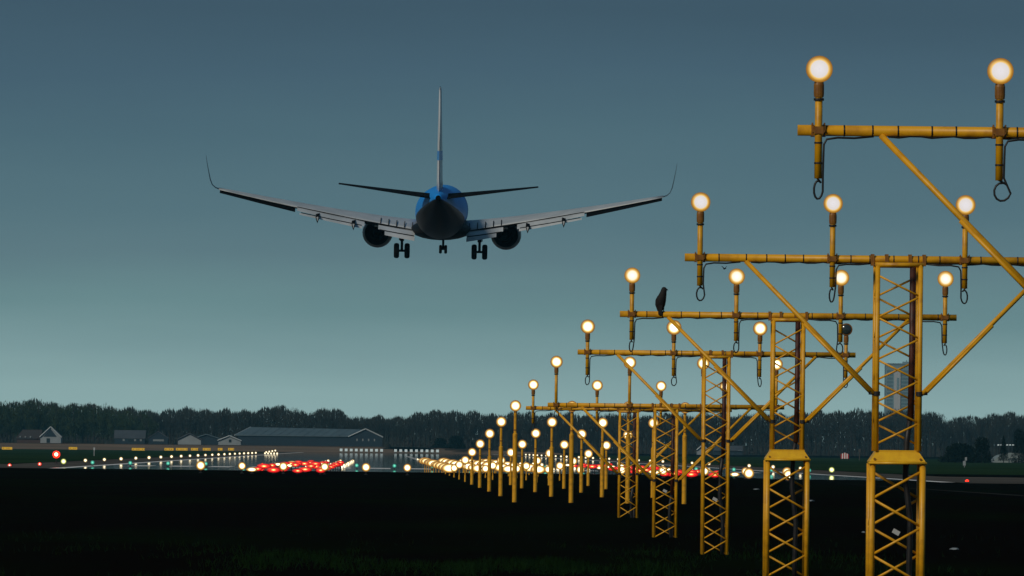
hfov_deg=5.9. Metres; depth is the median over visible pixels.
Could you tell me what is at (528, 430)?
tree
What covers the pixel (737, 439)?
tree
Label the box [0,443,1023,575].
ground
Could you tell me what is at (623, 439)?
tree
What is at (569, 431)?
tree
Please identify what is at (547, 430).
tree
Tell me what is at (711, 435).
tree
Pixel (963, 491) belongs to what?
service track
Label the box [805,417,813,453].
tree
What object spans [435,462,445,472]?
approach light post
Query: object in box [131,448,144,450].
taxiway sign
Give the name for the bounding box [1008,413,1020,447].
tree
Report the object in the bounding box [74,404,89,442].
tree
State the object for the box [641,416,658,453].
tree
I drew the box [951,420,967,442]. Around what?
tree
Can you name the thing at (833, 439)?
tree
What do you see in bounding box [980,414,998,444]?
tree
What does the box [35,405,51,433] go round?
tree
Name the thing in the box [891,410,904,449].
tree
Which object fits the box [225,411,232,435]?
tree
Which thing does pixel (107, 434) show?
tree
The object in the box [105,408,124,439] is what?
tree
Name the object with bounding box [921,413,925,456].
tree
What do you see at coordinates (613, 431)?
tree
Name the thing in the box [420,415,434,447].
tree
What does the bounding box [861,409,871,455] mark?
tree
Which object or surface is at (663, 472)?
crossbar light
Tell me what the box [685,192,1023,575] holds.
approach light gantry
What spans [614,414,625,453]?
tree
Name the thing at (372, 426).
tree
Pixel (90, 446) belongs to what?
earth bank
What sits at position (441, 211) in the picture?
airliner
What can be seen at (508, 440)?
tree
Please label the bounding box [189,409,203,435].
tree
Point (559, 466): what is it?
approach light post
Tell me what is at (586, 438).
tree
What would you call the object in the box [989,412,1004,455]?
tree
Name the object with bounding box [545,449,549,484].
approach light post
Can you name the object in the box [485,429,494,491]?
approach light post
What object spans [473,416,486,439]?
tree
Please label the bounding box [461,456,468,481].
approach light post
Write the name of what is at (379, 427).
tree
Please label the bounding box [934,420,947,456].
tree
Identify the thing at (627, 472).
approach light post
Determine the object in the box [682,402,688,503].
approach light post
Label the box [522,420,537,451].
tree
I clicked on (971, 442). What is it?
tree
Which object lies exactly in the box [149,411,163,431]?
tree
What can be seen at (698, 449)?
house
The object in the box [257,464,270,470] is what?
side row light
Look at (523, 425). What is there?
tree
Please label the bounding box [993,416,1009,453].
tree
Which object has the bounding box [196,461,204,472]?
crossbar light
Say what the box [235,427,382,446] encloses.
long shed
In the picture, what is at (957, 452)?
bush
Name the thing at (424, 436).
tree
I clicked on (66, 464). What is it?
runway shoulder
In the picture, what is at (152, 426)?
tree
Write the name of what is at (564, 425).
tree
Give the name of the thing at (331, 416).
tree
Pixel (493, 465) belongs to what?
approach light post
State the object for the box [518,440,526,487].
approach light post
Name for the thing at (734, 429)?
tree
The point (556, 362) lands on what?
approach light gantry
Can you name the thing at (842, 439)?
tree
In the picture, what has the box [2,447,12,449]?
taxiway sign
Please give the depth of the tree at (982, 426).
3571.68 m
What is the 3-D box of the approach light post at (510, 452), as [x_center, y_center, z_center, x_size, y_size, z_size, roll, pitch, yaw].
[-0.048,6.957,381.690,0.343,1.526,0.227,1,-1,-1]
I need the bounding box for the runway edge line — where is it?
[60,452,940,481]
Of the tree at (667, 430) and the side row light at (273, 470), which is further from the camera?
the tree at (667, 430)
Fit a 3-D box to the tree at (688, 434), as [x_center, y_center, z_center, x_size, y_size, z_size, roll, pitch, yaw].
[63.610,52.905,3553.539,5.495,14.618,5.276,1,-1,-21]
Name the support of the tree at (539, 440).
on the ground at (451, 516)
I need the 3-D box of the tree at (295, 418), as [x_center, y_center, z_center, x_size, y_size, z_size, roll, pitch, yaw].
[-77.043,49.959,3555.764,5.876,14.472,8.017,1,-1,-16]
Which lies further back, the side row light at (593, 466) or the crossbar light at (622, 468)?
the side row light at (593, 466)
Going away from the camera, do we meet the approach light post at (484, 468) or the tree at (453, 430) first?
the approach light post at (484, 468)
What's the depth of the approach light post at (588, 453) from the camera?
381.65 m
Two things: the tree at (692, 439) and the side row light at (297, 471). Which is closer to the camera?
the side row light at (297, 471)
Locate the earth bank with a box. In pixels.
[0,442,562,454]
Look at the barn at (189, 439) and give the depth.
3418.39 m
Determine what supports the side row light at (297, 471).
on the ground at (451, 516)
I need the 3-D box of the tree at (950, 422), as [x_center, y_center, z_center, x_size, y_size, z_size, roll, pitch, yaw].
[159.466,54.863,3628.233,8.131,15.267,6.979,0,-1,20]
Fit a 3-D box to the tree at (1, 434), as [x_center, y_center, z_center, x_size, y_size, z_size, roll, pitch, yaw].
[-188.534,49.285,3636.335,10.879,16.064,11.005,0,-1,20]
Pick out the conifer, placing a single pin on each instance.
(1003, 450)
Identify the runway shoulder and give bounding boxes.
[0,452,295,467]
[497,454,1023,483]
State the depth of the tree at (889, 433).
3585.06 m
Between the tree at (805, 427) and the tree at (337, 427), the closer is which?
the tree at (805, 427)
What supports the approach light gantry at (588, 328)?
on the ground at (451, 516)
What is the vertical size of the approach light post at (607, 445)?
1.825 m
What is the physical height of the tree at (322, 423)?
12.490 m
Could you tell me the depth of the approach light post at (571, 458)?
261.66 m
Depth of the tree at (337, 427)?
3608.37 m
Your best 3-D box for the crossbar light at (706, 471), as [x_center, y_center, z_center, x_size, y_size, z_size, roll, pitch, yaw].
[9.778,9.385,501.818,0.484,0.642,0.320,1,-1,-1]
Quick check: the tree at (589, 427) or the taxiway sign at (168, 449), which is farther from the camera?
the tree at (589, 427)
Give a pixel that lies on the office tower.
(897, 381)
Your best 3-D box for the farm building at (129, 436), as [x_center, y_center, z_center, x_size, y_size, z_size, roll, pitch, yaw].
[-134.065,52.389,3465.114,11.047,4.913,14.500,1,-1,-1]
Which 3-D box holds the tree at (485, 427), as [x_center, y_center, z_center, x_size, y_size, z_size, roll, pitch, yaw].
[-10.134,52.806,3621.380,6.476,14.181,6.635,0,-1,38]
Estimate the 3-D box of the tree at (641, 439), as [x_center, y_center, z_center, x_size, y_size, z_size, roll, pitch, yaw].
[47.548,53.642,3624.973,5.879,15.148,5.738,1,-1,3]
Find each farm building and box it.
[114,430,145,443]
[148,431,168,443]
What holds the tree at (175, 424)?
on the ground at (451, 516)
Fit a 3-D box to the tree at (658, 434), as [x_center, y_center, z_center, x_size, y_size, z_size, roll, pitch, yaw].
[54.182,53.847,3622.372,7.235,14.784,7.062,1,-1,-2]
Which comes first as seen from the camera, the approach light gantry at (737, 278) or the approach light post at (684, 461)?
the approach light gantry at (737, 278)
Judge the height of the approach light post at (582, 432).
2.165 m
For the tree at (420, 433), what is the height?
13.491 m
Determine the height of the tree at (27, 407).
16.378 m
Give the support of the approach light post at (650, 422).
on the ground at (451, 516)
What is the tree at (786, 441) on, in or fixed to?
on the ground at (451, 516)
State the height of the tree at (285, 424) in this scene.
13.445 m
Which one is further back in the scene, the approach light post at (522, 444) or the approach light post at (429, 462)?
the approach light post at (429, 462)
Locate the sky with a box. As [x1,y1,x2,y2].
[0,0,1023,449]
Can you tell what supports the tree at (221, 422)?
on the ground at (451, 516)
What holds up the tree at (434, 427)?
on the ground at (451, 516)
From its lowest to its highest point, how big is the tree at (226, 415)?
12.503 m
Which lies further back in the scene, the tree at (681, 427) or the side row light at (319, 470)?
the tree at (681, 427)
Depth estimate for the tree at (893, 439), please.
3624.34 m
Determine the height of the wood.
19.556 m
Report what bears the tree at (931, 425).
on the ground at (451, 516)
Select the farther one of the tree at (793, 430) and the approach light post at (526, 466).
the tree at (793, 430)
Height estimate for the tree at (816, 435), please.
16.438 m
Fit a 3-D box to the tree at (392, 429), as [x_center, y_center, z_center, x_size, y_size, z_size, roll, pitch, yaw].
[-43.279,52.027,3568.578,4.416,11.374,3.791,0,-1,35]
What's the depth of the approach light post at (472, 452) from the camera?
381.59 m
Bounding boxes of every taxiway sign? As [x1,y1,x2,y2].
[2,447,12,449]
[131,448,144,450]
[164,448,173,451]
[176,448,187,451]
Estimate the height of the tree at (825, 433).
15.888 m
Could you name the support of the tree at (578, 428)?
on the ground at (451, 516)
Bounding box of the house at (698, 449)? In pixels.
[696,446,706,454]
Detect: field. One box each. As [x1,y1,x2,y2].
[0,449,261,463]
[538,455,1023,474]
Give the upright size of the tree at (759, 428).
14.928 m
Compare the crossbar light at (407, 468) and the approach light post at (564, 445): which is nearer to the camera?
the approach light post at (564, 445)
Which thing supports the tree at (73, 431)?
on the ground at (451, 516)
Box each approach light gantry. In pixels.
[526,379,731,517]
[548,356,783,537]
[578,319,855,554]
[620,267,956,575]
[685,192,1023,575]
[797,56,1023,288]
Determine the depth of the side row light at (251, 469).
501.42 m
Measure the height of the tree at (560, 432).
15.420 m
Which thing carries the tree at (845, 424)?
on the ground at (451, 516)
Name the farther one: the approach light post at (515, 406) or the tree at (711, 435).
the tree at (711, 435)
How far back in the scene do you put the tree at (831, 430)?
3587.78 m
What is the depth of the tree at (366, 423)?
3581.08 m
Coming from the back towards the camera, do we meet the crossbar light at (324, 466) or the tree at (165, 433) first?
the tree at (165, 433)
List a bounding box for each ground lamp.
[744,468,753,478]
[783,470,789,480]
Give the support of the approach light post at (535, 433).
on the ground at (451, 516)
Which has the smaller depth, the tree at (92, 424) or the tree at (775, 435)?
the tree at (92, 424)
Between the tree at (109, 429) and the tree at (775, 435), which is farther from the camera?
the tree at (775, 435)
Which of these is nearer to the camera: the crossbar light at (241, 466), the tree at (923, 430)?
the crossbar light at (241, 466)
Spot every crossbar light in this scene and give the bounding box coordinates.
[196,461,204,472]
[238,462,245,472]
[279,462,287,473]
[321,463,328,473]
[362,463,369,474]
[403,464,410,474]
[621,466,624,477]
[659,466,666,477]
[700,466,708,475]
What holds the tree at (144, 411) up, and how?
on the ground at (451, 516)
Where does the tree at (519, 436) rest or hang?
on the ground at (451, 516)
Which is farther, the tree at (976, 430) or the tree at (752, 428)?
the tree at (976, 430)
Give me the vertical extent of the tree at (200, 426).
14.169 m
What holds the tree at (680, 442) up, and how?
on the ground at (451, 516)
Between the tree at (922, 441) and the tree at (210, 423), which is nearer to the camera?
the tree at (922, 441)
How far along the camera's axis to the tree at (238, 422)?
3580.36 m
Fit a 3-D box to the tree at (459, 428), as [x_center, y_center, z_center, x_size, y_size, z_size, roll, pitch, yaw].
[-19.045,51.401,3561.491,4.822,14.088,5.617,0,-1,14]
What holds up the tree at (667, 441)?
on the ground at (451, 516)
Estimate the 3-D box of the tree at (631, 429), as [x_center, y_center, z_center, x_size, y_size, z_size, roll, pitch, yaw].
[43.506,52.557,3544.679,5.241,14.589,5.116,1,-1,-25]
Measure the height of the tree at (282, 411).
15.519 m
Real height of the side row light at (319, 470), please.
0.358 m
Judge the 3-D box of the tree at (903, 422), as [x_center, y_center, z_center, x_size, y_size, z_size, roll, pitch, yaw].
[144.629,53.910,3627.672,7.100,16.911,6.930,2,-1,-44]
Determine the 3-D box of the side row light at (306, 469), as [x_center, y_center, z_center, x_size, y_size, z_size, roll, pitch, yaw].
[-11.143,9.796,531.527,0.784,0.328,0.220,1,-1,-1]
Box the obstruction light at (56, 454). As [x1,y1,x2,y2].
[53,451,59,462]
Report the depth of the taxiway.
727.87 m
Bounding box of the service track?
[853,484,1023,495]
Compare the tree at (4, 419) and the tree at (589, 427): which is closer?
the tree at (4, 419)
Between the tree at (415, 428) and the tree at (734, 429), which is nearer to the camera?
the tree at (734, 429)
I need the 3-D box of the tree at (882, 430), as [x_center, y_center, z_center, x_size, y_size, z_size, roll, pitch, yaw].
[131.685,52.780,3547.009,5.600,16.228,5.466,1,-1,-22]
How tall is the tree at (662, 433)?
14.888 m
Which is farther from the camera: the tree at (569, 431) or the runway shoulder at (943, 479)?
the tree at (569, 431)
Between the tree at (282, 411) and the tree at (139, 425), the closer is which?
the tree at (139, 425)
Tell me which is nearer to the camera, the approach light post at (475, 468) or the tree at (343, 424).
the approach light post at (475, 468)
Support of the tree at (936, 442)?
on the ground at (451, 516)
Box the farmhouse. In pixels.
[16,427,62,442]
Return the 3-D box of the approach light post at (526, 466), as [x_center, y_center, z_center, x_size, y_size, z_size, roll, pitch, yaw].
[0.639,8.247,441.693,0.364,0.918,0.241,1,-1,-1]
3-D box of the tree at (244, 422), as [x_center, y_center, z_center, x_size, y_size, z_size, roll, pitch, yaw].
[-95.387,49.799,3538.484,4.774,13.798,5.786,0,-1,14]
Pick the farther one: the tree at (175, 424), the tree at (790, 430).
the tree at (175, 424)
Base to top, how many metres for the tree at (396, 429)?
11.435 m
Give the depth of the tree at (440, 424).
3581.72 m
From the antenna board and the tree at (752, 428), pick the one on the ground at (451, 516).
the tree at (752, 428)
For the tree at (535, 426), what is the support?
on the ground at (451, 516)
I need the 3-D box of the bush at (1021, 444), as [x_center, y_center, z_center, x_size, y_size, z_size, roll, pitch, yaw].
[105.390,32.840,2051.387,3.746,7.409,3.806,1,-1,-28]
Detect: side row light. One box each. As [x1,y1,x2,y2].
[246,467,257,473]
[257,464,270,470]
[267,467,280,473]
[292,469,302,473]
[298,467,311,472]
[316,468,324,473]
[589,465,597,473]
[687,472,697,477]
[730,472,739,478]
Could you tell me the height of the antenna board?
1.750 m
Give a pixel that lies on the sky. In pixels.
(128, 278)
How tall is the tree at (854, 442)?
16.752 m
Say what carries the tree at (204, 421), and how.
on the ground at (451, 516)
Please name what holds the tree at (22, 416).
on the ground at (451, 516)
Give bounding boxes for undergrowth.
[0,434,1018,456]
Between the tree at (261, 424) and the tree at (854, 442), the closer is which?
the tree at (854, 442)
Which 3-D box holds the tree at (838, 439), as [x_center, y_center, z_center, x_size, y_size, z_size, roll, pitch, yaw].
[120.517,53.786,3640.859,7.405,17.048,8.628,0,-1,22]
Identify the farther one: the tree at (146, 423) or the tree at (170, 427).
the tree at (146, 423)
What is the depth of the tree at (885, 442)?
3594.30 m
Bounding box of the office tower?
[884,360,914,436]
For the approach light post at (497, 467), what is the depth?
531.51 m
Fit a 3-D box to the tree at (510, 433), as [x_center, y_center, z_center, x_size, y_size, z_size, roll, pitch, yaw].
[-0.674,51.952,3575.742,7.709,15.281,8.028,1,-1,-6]
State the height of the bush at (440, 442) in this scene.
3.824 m
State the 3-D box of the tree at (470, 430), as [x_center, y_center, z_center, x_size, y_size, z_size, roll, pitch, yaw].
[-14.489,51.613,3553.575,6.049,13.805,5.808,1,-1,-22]
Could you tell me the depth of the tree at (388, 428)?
3620.72 m
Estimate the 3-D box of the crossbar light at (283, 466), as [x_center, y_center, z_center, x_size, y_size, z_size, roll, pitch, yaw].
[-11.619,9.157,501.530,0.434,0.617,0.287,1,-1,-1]
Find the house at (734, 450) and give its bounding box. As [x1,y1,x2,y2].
[712,446,742,454]
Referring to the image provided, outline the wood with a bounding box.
[0,398,1023,455]
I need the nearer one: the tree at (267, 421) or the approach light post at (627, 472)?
the approach light post at (627, 472)
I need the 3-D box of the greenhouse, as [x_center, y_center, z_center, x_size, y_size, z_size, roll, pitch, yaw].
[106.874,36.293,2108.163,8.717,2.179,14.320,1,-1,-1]
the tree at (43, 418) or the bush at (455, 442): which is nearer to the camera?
the bush at (455, 442)
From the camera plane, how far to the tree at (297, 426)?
3544.28 m
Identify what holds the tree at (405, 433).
on the ground at (451, 516)
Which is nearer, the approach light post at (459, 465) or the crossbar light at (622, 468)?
the approach light post at (459, 465)
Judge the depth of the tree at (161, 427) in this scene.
3588.33 m
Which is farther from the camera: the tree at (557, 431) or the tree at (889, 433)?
the tree at (889, 433)
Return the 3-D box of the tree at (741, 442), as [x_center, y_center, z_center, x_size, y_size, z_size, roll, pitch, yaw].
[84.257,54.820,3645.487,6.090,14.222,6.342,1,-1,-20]
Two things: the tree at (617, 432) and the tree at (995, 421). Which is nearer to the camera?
the tree at (995, 421)
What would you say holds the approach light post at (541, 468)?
on the ground at (451, 516)
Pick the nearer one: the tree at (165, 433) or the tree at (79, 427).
the tree at (165, 433)
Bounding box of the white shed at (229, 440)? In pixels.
[218,436,241,444]
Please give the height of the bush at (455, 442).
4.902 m
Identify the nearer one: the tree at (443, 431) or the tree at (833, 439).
the tree at (443, 431)
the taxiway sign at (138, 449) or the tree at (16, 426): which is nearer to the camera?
the taxiway sign at (138, 449)
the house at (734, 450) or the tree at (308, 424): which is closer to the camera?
the house at (734, 450)
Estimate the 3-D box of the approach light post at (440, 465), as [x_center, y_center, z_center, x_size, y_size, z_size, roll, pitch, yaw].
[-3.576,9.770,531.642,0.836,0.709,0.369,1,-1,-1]
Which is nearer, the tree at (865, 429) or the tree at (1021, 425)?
the tree at (865, 429)
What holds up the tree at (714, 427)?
on the ground at (451, 516)
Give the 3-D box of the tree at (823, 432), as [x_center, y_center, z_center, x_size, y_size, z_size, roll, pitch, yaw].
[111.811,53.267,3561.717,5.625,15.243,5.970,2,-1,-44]
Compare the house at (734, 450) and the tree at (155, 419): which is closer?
the house at (734, 450)
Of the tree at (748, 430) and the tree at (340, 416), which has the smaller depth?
the tree at (748, 430)
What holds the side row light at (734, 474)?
on the ground at (451, 516)
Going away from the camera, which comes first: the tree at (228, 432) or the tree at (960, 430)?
the tree at (960, 430)
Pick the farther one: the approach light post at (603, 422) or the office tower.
the office tower
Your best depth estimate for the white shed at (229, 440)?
3378.58 m
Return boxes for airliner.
[206,86,676,259]
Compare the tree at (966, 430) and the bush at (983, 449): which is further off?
the tree at (966, 430)
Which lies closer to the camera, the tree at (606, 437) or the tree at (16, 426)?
the tree at (16, 426)
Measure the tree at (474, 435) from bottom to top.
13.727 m
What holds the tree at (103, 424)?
on the ground at (451, 516)
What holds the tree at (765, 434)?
on the ground at (451, 516)
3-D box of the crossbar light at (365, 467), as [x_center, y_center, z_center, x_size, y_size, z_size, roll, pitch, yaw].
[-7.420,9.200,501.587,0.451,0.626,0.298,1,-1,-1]
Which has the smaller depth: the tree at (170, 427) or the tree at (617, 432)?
the tree at (170, 427)
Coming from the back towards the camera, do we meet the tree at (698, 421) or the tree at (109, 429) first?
the tree at (698, 421)
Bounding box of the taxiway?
[957,477,1023,480]
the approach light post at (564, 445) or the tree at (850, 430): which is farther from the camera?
the tree at (850, 430)
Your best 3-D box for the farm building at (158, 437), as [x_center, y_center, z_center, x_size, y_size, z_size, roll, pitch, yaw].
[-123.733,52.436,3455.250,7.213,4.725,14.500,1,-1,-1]
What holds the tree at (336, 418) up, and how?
on the ground at (451, 516)
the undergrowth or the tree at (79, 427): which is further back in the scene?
the undergrowth
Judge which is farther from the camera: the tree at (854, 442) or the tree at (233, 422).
the tree at (854, 442)
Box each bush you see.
[431,438,448,447]
[444,435,466,448]
[938,443,980,462]
[968,436,993,462]
[1010,428,1023,462]
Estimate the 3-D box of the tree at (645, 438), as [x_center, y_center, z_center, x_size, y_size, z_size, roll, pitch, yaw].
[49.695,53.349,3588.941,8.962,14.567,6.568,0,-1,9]
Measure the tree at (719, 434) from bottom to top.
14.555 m
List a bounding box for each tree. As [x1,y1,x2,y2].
[0,400,12,442]
[0,401,6,432]
[1,401,17,442]
[10,405,23,437]
[13,400,29,433]
[17,400,32,427]
[22,403,42,429]
[25,399,49,430]
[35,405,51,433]
[46,406,69,433]
[50,403,66,436]
[57,405,71,442]
[62,402,87,442]
[70,404,86,442]
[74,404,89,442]
[83,409,103,443]
[88,405,109,443]
[93,403,112,443]
[100,408,114,443]
[103,410,120,443]
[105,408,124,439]
[118,411,139,429]
[132,412,146,430]
[137,410,148,435]
[141,412,151,436]
[147,415,159,434]
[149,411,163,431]
[157,415,166,431]
[161,411,174,435]
[161,413,178,443]
[167,409,182,443]
[172,412,181,443]
[176,407,189,435]
[182,408,194,433]
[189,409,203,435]
[196,408,205,435]
[199,410,210,433]
[204,411,219,435]
[216,411,228,437]
[222,414,228,435]
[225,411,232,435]
[226,415,239,436]
[227,411,241,438]
[235,412,245,432]
[239,409,251,430]
[243,412,254,427]
[248,411,261,426]
[256,409,265,426]
[263,410,275,426]
[264,406,283,427]
[273,407,286,427]
[281,411,292,427]
[290,407,304,427]
[292,417,304,427]
[302,415,312,427]
[304,411,318,427]
[310,411,324,427]
[314,412,331,428]
[316,414,328,428]
[322,409,338,428]
[326,411,335,428]
[331,408,341,428]
[337,412,347,428]
[339,415,350,428]
[350,417,362,428]
[362,417,369,428]
[368,420,376,432]
[370,419,386,434]
[382,419,392,446]
[387,417,398,446]
[390,419,405,446]
[395,420,403,446]
[401,420,407,446]
[404,418,414,446]
[407,414,421,446]
[416,413,425,446]
[416,415,431,447]
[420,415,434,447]
[428,412,440,444]
[433,414,445,437]
[438,413,451,437]
[447,415,460,435]
[453,414,466,435]
[455,413,468,447]
[459,415,473,448]
[463,413,480,447]
[471,415,484,448]
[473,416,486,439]
[480,414,489,449]
[486,415,499,449]
[492,417,498,450]
[498,414,511,450]
[500,412,517,447]
[505,416,512,448]
[513,412,525,451]
[517,416,529,451]
[521,417,532,451]
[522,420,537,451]
[529,418,541,442]
[536,418,542,451]
[538,415,546,451]
[542,420,550,448]
[553,412,569,452]
[553,415,565,452]
[556,414,569,439]
[559,416,577,452]
[565,415,581,452]
[568,412,588,452]
[580,414,593,450]
[581,416,600,449]
[583,422,596,452]
[590,413,607,451]
[605,421,614,452]
[607,414,621,453]
[610,414,625,453]
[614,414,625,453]
[621,422,630,448]
[626,419,641,452]
[639,414,647,453]
[639,415,657,453]
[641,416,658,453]
[651,417,668,452]
[657,416,669,453]
[663,424,670,453]
[664,421,680,441]
[678,415,689,453]
[678,415,694,440]
[686,416,696,453]
[687,416,696,453]
[691,414,700,447]
[695,419,711,443]
[706,413,715,454]
[706,414,715,447]
[707,416,719,444]
[711,417,721,444]
[730,416,741,445]
[730,418,742,445]
[736,421,743,445]
[738,415,753,454]
[741,414,754,454]
[745,417,759,454]
[751,418,763,454]
[756,416,769,454]
[760,425,769,454]
[766,421,780,448]
[775,413,789,449]
[779,419,792,449]
[783,416,793,449]
[792,419,808,449]
[793,414,808,442]
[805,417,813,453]
[805,419,819,455]
[809,416,826,455]
[812,418,828,455]
[819,415,831,455]
[820,414,837,455]
[827,412,837,455]
[830,411,845,455]
[836,414,846,453]
[840,412,860,455]
[840,416,856,453]
[845,412,861,455]
[851,416,871,455]
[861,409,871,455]
[864,416,873,451]
[869,412,890,449]
[871,414,885,449]
[879,412,892,449]
[882,415,903,449]
[884,412,897,449]
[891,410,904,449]
[897,413,906,435]
[897,416,905,449]
[911,419,928,439]
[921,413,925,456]
[922,411,934,456]
[922,412,941,456]
[927,412,946,456]
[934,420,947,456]
[937,416,956,454]
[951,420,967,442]
[954,416,967,442]
[958,418,973,444]
[965,421,979,445]
[968,418,980,451]
[969,418,986,455]
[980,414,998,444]
[985,417,1003,456]
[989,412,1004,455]
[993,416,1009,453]
[998,415,1010,442]
[1003,418,1015,452]
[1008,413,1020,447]
[1015,414,1023,436]
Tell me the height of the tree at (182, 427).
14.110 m
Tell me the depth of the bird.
141.69 m
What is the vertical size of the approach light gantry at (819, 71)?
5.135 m
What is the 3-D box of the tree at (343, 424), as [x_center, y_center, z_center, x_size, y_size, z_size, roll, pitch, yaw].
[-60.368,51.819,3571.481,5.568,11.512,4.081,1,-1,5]
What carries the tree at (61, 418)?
on the ground at (451, 516)
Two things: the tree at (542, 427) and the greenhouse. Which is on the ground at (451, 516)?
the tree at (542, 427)
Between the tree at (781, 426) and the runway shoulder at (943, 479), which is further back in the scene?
the tree at (781, 426)
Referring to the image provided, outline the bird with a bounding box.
[655,287,667,314]
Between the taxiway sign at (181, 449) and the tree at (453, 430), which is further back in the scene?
the tree at (453, 430)
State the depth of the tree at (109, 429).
3562.21 m
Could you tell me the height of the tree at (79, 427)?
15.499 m
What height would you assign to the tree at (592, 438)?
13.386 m
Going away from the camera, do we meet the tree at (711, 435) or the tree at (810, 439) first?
the tree at (810, 439)
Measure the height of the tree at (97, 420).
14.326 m
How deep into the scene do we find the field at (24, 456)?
1733.07 m
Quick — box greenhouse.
[991,453,1023,462]
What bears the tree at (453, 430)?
on the ground at (451, 516)
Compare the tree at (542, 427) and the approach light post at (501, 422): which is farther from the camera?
the tree at (542, 427)
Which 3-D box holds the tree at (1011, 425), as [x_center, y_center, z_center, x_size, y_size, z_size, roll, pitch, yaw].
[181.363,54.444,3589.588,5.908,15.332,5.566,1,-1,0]
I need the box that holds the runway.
[56,452,926,480]
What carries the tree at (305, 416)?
on the ground at (451, 516)
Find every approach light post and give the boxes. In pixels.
[427,460,437,471]
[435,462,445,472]
[438,463,448,473]
[441,463,452,475]
[450,464,457,476]
[455,461,462,479]
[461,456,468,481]
[462,463,470,472]
[468,448,476,484]
[473,464,482,471]
[476,439,484,487]
[482,465,487,477]
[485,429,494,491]
[491,462,496,479]
[494,463,507,471]
[496,417,506,495]
[503,465,509,475]
[507,448,512,484]
[510,400,520,501]
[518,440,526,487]
[523,462,529,479]
[530,465,544,476]
[531,428,540,491]
[533,457,540,482]
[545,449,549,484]
[547,417,556,496]
[556,462,562,480]
[560,440,568,488]
[568,401,575,502]
[577,429,586,492]
[584,449,592,485]
[599,418,607,496]
[604,441,610,488]
[625,401,632,502]
[648,418,658,497]
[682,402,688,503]
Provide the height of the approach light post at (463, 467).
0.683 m
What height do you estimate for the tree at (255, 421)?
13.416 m
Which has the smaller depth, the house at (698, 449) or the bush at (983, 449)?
the bush at (983, 449)
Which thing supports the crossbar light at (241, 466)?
on the ground at (451, 516)
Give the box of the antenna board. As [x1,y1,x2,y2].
[841,453,848,459]
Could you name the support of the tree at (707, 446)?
on the ground at (451, 516)
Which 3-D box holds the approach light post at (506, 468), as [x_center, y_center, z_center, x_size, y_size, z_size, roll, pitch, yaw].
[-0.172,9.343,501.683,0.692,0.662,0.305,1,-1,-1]
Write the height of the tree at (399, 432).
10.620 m
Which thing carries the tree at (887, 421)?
on the ground at (451, 516)
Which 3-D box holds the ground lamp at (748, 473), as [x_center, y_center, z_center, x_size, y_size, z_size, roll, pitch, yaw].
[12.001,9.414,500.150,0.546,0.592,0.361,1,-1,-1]
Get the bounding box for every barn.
[177,433,201,444]
[198,434,220,444]
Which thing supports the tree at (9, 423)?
on the ground at (451, 516)
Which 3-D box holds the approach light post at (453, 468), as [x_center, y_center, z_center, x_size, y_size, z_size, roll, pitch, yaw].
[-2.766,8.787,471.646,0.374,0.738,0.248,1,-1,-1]
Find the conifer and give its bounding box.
[998,436,1008,462]
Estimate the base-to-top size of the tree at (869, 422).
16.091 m
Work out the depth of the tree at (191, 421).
3635.97 m
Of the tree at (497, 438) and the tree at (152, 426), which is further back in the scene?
the tree at (497, 438)
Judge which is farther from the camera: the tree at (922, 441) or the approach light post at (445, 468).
the tree at (922, 441)
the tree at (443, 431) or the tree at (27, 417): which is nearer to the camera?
the tree at (27, 417)
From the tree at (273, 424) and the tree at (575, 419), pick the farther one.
the tree at (575, 419)
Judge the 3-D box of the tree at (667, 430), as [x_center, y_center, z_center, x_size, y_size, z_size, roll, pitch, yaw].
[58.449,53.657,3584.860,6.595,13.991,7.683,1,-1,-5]
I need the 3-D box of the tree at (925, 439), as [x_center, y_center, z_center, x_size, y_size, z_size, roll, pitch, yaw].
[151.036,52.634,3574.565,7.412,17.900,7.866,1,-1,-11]
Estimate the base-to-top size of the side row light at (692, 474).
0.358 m
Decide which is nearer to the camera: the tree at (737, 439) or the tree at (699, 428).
the tree at (699, 428)
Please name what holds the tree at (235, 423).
on the ground at (451, 516)
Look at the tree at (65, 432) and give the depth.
3586.41 m
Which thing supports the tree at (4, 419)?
on the ground at (451, 516)
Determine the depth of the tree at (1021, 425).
3627.44 m
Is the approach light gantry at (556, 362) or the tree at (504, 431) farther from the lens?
the tree at (504, 431)
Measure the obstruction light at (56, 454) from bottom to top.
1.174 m
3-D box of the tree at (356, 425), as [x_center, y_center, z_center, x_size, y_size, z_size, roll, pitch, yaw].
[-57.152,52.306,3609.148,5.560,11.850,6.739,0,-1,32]
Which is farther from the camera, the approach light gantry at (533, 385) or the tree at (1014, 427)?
the tree at (1014, 427)
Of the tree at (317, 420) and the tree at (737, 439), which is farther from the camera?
the tree at (737, 439)
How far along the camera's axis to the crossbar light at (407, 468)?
501.49 m
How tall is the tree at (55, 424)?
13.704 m
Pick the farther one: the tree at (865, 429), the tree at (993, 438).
the tree at (865, 429)
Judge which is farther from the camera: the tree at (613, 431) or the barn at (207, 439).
the tree at (613, 431)
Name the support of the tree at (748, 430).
on the ground at (451, 516)
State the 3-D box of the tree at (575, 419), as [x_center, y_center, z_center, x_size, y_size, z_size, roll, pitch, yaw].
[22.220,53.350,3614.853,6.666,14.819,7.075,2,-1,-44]

